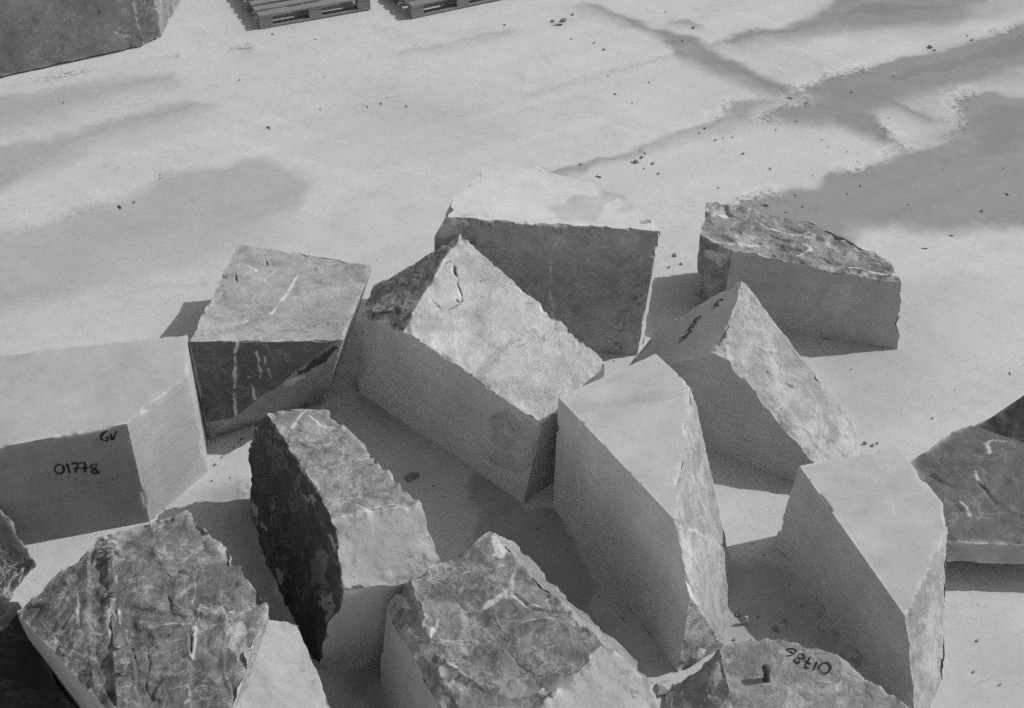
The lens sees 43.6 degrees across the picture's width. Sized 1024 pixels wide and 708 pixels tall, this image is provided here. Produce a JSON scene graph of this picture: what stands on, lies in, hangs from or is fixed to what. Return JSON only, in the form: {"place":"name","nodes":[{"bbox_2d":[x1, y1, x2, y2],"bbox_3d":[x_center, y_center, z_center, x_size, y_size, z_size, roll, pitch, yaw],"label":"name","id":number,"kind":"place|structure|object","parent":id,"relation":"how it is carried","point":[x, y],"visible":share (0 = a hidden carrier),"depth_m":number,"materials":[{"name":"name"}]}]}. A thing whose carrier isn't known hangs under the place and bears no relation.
{"place":"outdoors","nodes":[
{"label":"outdoors","id":0,"kind":"place"},
{"bbox_2d":[0,510,35,601],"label":"marble block","id":1,"kind":"object","parent":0,"point":[17,563],"depth_m":7.38,"materials":[{"name":"stone"}]},
{"bbox_2d":[0,0,1023,707],"bbox_3d":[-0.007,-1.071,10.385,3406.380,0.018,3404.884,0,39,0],"label":"ground","id":2,"kind":"structure","parent":0,"point":[350,158],"depth_m":10.88,"materials":[{"name":"grey concrete"}]},
{"bbox_2d":[0,602,71,707],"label":"marble block","id":3,"kind":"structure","parent":2,"relation":"on","point":[27,679],"depth_m":6.70,"materials":[{"name":"stone"}]},
{"bbox_2d":[0,0,179,76],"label":"marble block","id":4,"kind":"object","parent":2,"relation":"on","point":[34,34],"depth_m":12.43,"materials":[{"name":"stone"}]},
{"bbox_2d":[0,335,206,544],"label":"marble block","id":5,"kind":"object","parent":2,"relation":"on","point":[96,438],"depth_m":7.55,"materials":[{"name":"stone"}]},
{"bbox_2d":[17,510,330,707],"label":"marble block","id":6,"kind":"object","parent":2,"relation":"on","point":[169,612],"depth_m":6.43,"materials":[{"name":"stone"}]},
{"bbox_2d":[190,243,372,438],"bbox_3d":[-1.486,-0.251,8.727,1.022,0.826,1.621,0,39,0],"label":"marble block","id":7,"kind":"object","parent":2,"relation":"on","point":[272,333],"depth_m":8.21,"materials":[{"name":"stone"}]},
{"bbox_2d":[245,0,370,28],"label":"wooden pallet","id":8,"kind":"object","parent":2,"relation":"on","point":[262,11],"visible":1,"depth_m":13.33,"materials":[{"name":"grey wood"}]},
{"bbox_2d":[248,408,438,668],"bbox_3d":[-1.033,0.919,7.207,0.719,0.936,1.652,-18,42,-20],"label":"marble block","id":9,"kind":"object","parent":2,"relation":"on","point":[346,543],"depth_m":6.86,"materials":[{"name":"stone"}]},
{"bbox_2d":[405,472,418,481],"bbox_3d":[-0.638,0.772,8.084,0.062,0.041,0.093,32,49,33],"label":"rubble stone","id":10,"kind":"object","parent":2,"relation":"on","point":[411,477],"visible":1,"depth_m":8.07,"materials":[{"name":"grey stone"}]},
{"bbox_2d":[392,0,495,18],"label":"wooden pallet","id":11,"kind":"object","parent":2,"relation":"on","point":[415,9],"visible":1,"depth_m":13.46,"materials":[{"name":"grey wood"}]},
{"bbox_2d":[358,234,604,502],"bbox_3d":[-0.234,0.033,8.240,0.827,0.997,1.765,-32,49,-33],"label":"marble block","id":12,"kind":"object","parent":2,"relation":"on","point":[471,356],"depth_m":7.99,"materials":[{"name":"stone"}]},
{"bbox_2d":[380,531,657,707],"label":"marble block","id":13,"kind":"object","parent":2,"relation":"on","point":[489,619],"depth_m":6.31,"materials":[{"name":"stone"}]},
{"bbox_2d":[434,161,659,354],"bbox_3d":[0.256,-0.686,9.059,1.509,1.084,0.813,3,39,4],"label":"marble block","id":14,"kind":"object","parent":2,"relation":"on","point":[576,258],"depth_m":8.63,"materials":[{"name":"stone"}]},
{"bbox_2d":[553,354,730,671],"bbox_3d":[0.879,0.833,7.256,0.713,0.992,1.470,-18,42,-21],"label":"marble block","id":15,"kind":"object","parent":2,"relation":"on","point":[635,505],"depth_m":7.07,"materials":[{"name":"stone"}]},
{"bbox_2d":[652,680,673,694],"bbox_3d":[0.811,1.780,6.820,0.118,0.074,0.080,-15,41,-18],"label":"rubble stone","id":16,"kind":"object","parent":2,"relation":"on","point":[663,687],"visible":0.97,"depth_m":6.80,"materials":[{"name":"grey stone"}]},
{"bbox_2d":[691,648,705,663],"bbox_3d":[1.009,1.616,6.957,0.079,0.129,0.127,27,46,29],"label":"rubble stone","id":17,"kind":"object","parent":2,"relation":"on","point":[697,656],"visible":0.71,"depth_m":6.92,"materials":[{"name":"grey stone"}]},
{"bbox_2d":[629,280,856,481],"bbox_3d":[1.484,0.121,8.176,1.772,0.946,0.604,20,43,23],"label":"marble block","id":18,"kind":"object","parent":2,"relation":"on","point":[739,366],"depth_m":8.03,"materials":[{"name":"stone"}]},
{"bbox_2d":[742,616,748,624],"bbox_3d":[1.306,1.492,7.173,0.033,0.077,0.025,-7,40,-9],"label":"rubble stone","id":19,"kind":"object","parent":2,"relation":"on","point":[745,620],"visible":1,"depth_m":7.16,"materials":[{"name":"grey stone"}]},
{"bbox_2d":[665,638,908,707],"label":"marble block","id":20,"kind":"object","parent":2,"relation":"on","point":[766,673],"depth_m":6.57,"materials":[{"name":"stone"}]},
{"bbox_2d":[695,202,900,348],"bbox_3d":[2.090,-0.599,9.268,1.483,0.685,0.658,8,40,10],"label":"marble block","id":21,"kind":"object","parent":2,"relation":"on","point":[798,277],"depth_m":9.03,"materials":[{"name":"stone"}]},
{"bbox_2d":[775,447,947,707],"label":"marble block","id":22,"kind":"object","parent":2,"relation":"on","point":[860,540],"depth_m":7.00,"materials":[{"name":"stone"}]},
{"bbox_3d":[2.960,0.887,7.813,0.635,0.226,0.564,0,39,0],"label":"support stone","id":23,"kind":"object","parent":2,"relation":"on","visible":0},
{"bbox_2d":[910,395,1023,563],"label":"marble block","id":24,"kind":"object","parent":23,"relation":"on","point":[972,477],"depth_m":7.47,"materials":[{"name":"stone"}]}
]}

